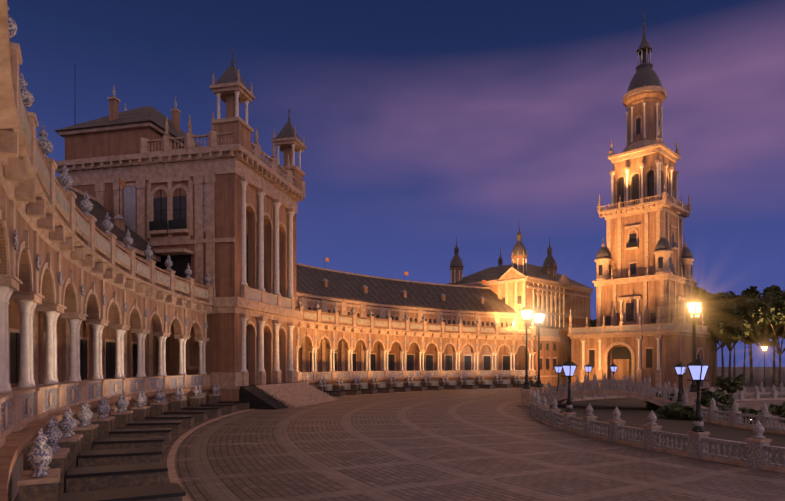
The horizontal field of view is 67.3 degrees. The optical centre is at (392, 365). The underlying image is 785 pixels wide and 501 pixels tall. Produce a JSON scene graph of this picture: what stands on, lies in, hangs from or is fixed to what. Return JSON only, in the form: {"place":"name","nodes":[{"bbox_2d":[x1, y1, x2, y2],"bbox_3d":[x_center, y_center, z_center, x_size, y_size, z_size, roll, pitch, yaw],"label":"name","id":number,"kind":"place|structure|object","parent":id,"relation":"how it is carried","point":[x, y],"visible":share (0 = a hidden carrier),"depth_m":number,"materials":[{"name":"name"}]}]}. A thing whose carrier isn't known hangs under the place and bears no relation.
{"place":"outdoors","nodes":[
{"label":"outdoors","id":0,"kind":"place"},
{"bbox_2d":[7,0,784,366],"label":"sky","id":1,"kind":"structure","parent":0,"point":[424,124],"materials":[{"name":"blue"}]},
{"bbox_2d":[58,386,784,500],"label":"plaza pavement","id":2,"kind":"structure","parent":0,"point":[482,444],"depth_m":25.25,"materials":[{"name":"stone"}]},
{"bbox_2d":[0,0,249,500],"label":"curved arcade","id":3,"kind":"structure","parent":2,"relation":"on","point":[95,300],"depth_m":25.80,"materials":[{"name":"stone"}]},
{"bbox_2d":[54,49,337,409],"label":"building","id":4,"kind":"structure","parent":2,"relation":"on","point":[221,208],"depth_m":57.52,"materials":[{"name":"brick"}]},
{"bbox_2d":[296,257,547,396],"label":"arcade building","id":5,"kind":"structure","parent":2,"relation":"on","point":[358,334],"depth_m":100.36,"materials":[{"name":"stone"}]},
{"bbox_2d":[447,228,593,385],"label":"pavilion","id":6,"kind":"structure","parent":2,"relation":"on","point":[546,288],"depth_m":122.21,"materials":[{"name":"stone"}]},
{"bbox_2d":[517,373,706,411],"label":"bridge","id":7,"kind":"structure","parent":2,"relation":"on","point":[645,392],"depth_m":56.11,"materials":[{"name":"stone"}]},
{"bbox_2d":[519,302,534,388],"bbox_3d":[13.417,-2.076,58.970,1.110,8.730,1.110,0,0,-36],"label":"street lamp","id":8,"kind":"object","parent":7,"relation":"on","point":[526,312],"depth_m":58.85,"materials":[{"name":"metal"}]},
{"bbox_2d":[532,307,544,386],"bbox_3d":[15.683,-2.076,63.156,1.110,8.730,1.110,0,0,-36],"label":"street lamp","id":9,"kind":"object","parent":7,"relation":"on","point":[538,316],"depth_m":63.06,"materials":[{"name":"metal"}]},
{"bbox_2d":[685,294,702,391],"bbox_3d":[26.521,-2.076,51.877,1.110,8.730,1.110,0,0,-36],"label":"street lamp","id":10,"kind":"object","parent":7,"relation":"on","point":[693,304],"depth_m":51.74,"materials":[{"name":"metal"}]},
{"bbox_2d":[688,306,703,359],"bbox_3d":[28.787,-2.076,56.064,1.110,8.730,1.110,0,0,-36],"label":"street lamp","id":11,"kind":"object","parent":7,"relation":"on","point":[696,316],"depth_m":55.96,"materials":[{"name":"metal"}]},
{"bbox_2d":[567,11,716,388],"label":"tower","id":12,"kind":"structure","parent":2,"relation":"on","point":[644,282],"depth_m":112.05,"materials":[{"name":"stone"}]},
{"bbox_2d":[532,394,784,472],"bbox_3d":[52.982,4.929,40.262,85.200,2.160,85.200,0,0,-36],"label":"curb","id":13,"kind":"structure","parent":2,"relation":"in","point":[744,464],"depth_m":31.76,"materials":[{"name":"stone"}]},
{"bbox_2d":[529,389,784,468],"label":"balustrade","id":14,"kind":"object","parent":13,"relation":"on","point":[759,448],"visible":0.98,"depth_m":28.07,"materials":[{"name":"stone"}]},
{"bbox_2d":[561,357,577,411],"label":"street lamp","id":15,"kind":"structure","parent":14,"relation":"on","point":[569,368],"depth_m":36.39,"materials":[{"name":"metal"}]},
{"bbox_2d":[686,353,710,431],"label":"street lamp","id":16,"kind":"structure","parent":14,"relation":"on","point":[698,368],"depth_m":25.64,"materials":[{"name":"metal"}]},
{"bbox_2d":[645,392,673,409],"bbox_3d":[25.537,3.270,54.747,3.878,1.758,3.943,0,0,-36],"label":"shrub","id":17,"kind":"object","parent":2,"relation":"on","point":[649,405],"visible":0.23,"depth_m":54.38,"materials":[{"name":"green plant"}]},
{"bbox_2d":[553,382,784,430],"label":"balustrade","id":18,"kind":"object","parent":2,"relation":"on","point":[764,417],"visible":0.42,"depth_m":42.80,"materials":[{"name":"stone"}]},
{"bbox_2d":[554,362,562,390],"bbox_3d":[17.965,1.224,63.813,0.740,3.470,0.740,0,0,-36],"label":"street lamp","id":19,"kind":"object","parent":18,"relation":"on","point":[558,368],"visible":0.67,"depth_m":63.70,"materials":[{"name":"glass"}]},
{"bbox_2d":[584,362,592,380],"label":"street lamp","id":20,"kind":"object","parent":18,"relation":"on","point":[588,367],"visible":0.73,"depth_m":70.21,"materials":[{"name":"glass"}]},
{"bbox_2d":[610,363,617,379],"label":"street lamp","id":21,"kind":"object","parent":18,"relation":"on","point":[613,367],"visible":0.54,"depth_m":74.02,"materials":[{"name":"glass"}]},
{"bbox_2d":[674,361,685,401],"bbox_3d":[24.073,1.224,49.335,0.740,3.470,0.740,0,0,-36],"label":"street lamp","id":22,"kind":"object","parent":18,"relation":"on","point":[679,368],"visible":1,"depth_m":49.22,"materials":[{"name":"metal"}]},
{"bbox_2d":[681,362,686,395],"bbox_3d":[28.601,1.224,58.253,0.740,3.470,0.740,0,0,-36],"label":"street lamp","id":23,"kind":"object","parent":18,"relation":"on","point":[682,389],"visible":0.48,"depth_m":58.17,"materials":[{"name":"metal"}]},
{"bbox_2d":[655,403,703,418],"bbox_3d":[22.352,3.505,45.823,3.402,1.373,3.487,0,0,39],"label":"shrub","id":24,"kind":"object","parent":2,"relation":"on","point":[674,410],"visible":0.77,"depth_m":45.04,"materials":[{"name":"green plant"}]},
{"bbox_2d":[700,388,737,407],"bbox_3d":[31.600,3.092,58.549,4.751,1.907,4.423,0,0,14],"label":"shrub","id":25,"kind":"object","parent":2,"relation":"on","point":[707,394],"visible":0.73,"depth_m":57.64,"materials":[{"name":"green plant"}]},
{"bbox_2d":[687,305,753,386],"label":"park tree","id":26,"kind":"object","parent":2,"relation":"on","point":[724,332],"visible":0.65,"depth_m":110.77,"materials":[{"name":"green plant"}]},
{"bbox_2d":[700,294,765,376],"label":"park tree","id":27,"kind":"object","parent":2,"relation":"on","point":[736,312],"visible":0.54,"depth_m":113.80,"materials":[{"name":"green plant"}]},
{"bbox_2d":[719,407,761,421],"bbox_3d":[25.717,3.589,43.643,3.895,1.205,3.837,0,0,-36],"label":"shrub","id":28,"kind":"object","parent":2,"relation":"on","point":[749,411],"visible":0.27,"depth_m":43.13,"materials":[{"name":"green plant"}]},
{"bbox_2d":[760,342,767,389],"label":"park lamp","id":29,"kind":"object","parent":2,"relation":"on","point":[764,347],"visible":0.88,"depth_m":97.73,"materials":[{"name":"metal"}]},
{"bbox_2d":[748,299,784,387],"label":"park tree","id":30,"kind":"object","parent":2,"relation":"on","point":[771,325],"visible":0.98,"depth_m":108.25,"materials":[{"name":"green plant"}]},
{"bbox_2d":[768,401,784,414],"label":"shrub","id":31,"kind":"object","parent":2,"relation":"on","point":[778,410],"visible":1,"depth_m":48.66,"materials":[{"name":"green plant"}]},
{"bbox_2d":[777,411,784,421],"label":"shrub","id":32,"kind":"object","parent":2,"relation":"on","point":[782,415],"visible":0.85,"depth_m":42.12,"materials":[{"name":"green plant"}]},
{"bbox_2d":[549,367,784,463],"bbox_3d":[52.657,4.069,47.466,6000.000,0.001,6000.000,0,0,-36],"label":"terrain","id":33,"kind":"structure","parent":0,"point":[635,412],"depth_m":46.57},
{"bbox_2d":[590,319,595,326],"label":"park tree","id":34,"kind":"object","parent":33,"relation":"on","point":[593,323],"visible":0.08,"depth_m":211.24,"materials":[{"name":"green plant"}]},
{"bbox_2d":[692,290,733,305],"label":"park tree","id":35,"kind":"object","parent":33,"relation":"on","point":[720,298],"visible":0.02,"depth_m":124.06,"materials":[{"name":"green plant"}]},
{"bbox_2d":[692,283,739,303],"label":"park tree","id":36,"kind":"object","parent":33,"relation":"on","point":[703,292],"visible":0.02,"depth_m":138.29,"materials":[{"name":"green plant"}]},
{"bbox_2d":[718,341,725,377],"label":"park tree","id":37,"kind":"object","parent":33,"relation":"on","point":[723,373],"depth_m":125.74,"materials":[{"name":"brown plant"}]},
{"bbox_2d":[715,374,745,402],"bbox_3d":[29.285,2.339,51.205,2.464,3.340,2.364,0,0,-36],"label":"shrub","id":38,"kind":"object","parent":33,"relation":"on","point":[729,385],"visible":0.98,"depth_m":50.92,"materials":[{"name":"green plant"}]},
{"bbox_2d":[733,341,735,377],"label":"park tree","id":39,"kind":"object","parent":33,"relation":"on","point":[734,372],"depth_m":171.67,"materials":[{"name":"brown plant"}]},
{"bbox_2d":[741,338,747,377],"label":"park tree","id":40,"kind":"object","parent":33,"relation":"on","point":[744,360],"visible":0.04,"depth_m":191.22,"materials":[{"name":"brown plant"}]},
{"bbox_2d":[739,292,779,384],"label":"park tree","id":41,"kind":"object","parent":33,"relation":"on","point":[769,299],"visible":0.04,"depth_m":125.37,"materials":[{"name":"green plant"}]},
{"bbox_2d":[737,286,784,382],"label":"park tree","id":42,"kind":"object","parent":33,"relation":"on","point":[752,289],"visible":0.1,"depth_m":136.30,"materials":[{"name":"green plant"}]},
{"bbox_2d":[761,285,784,297],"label":"park tree","id":43,"kind":"object","parent":33,"relation":"on","point":[774,288],"visible":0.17,"depth_m":147.39,"materials":[{"name":"green plant"}]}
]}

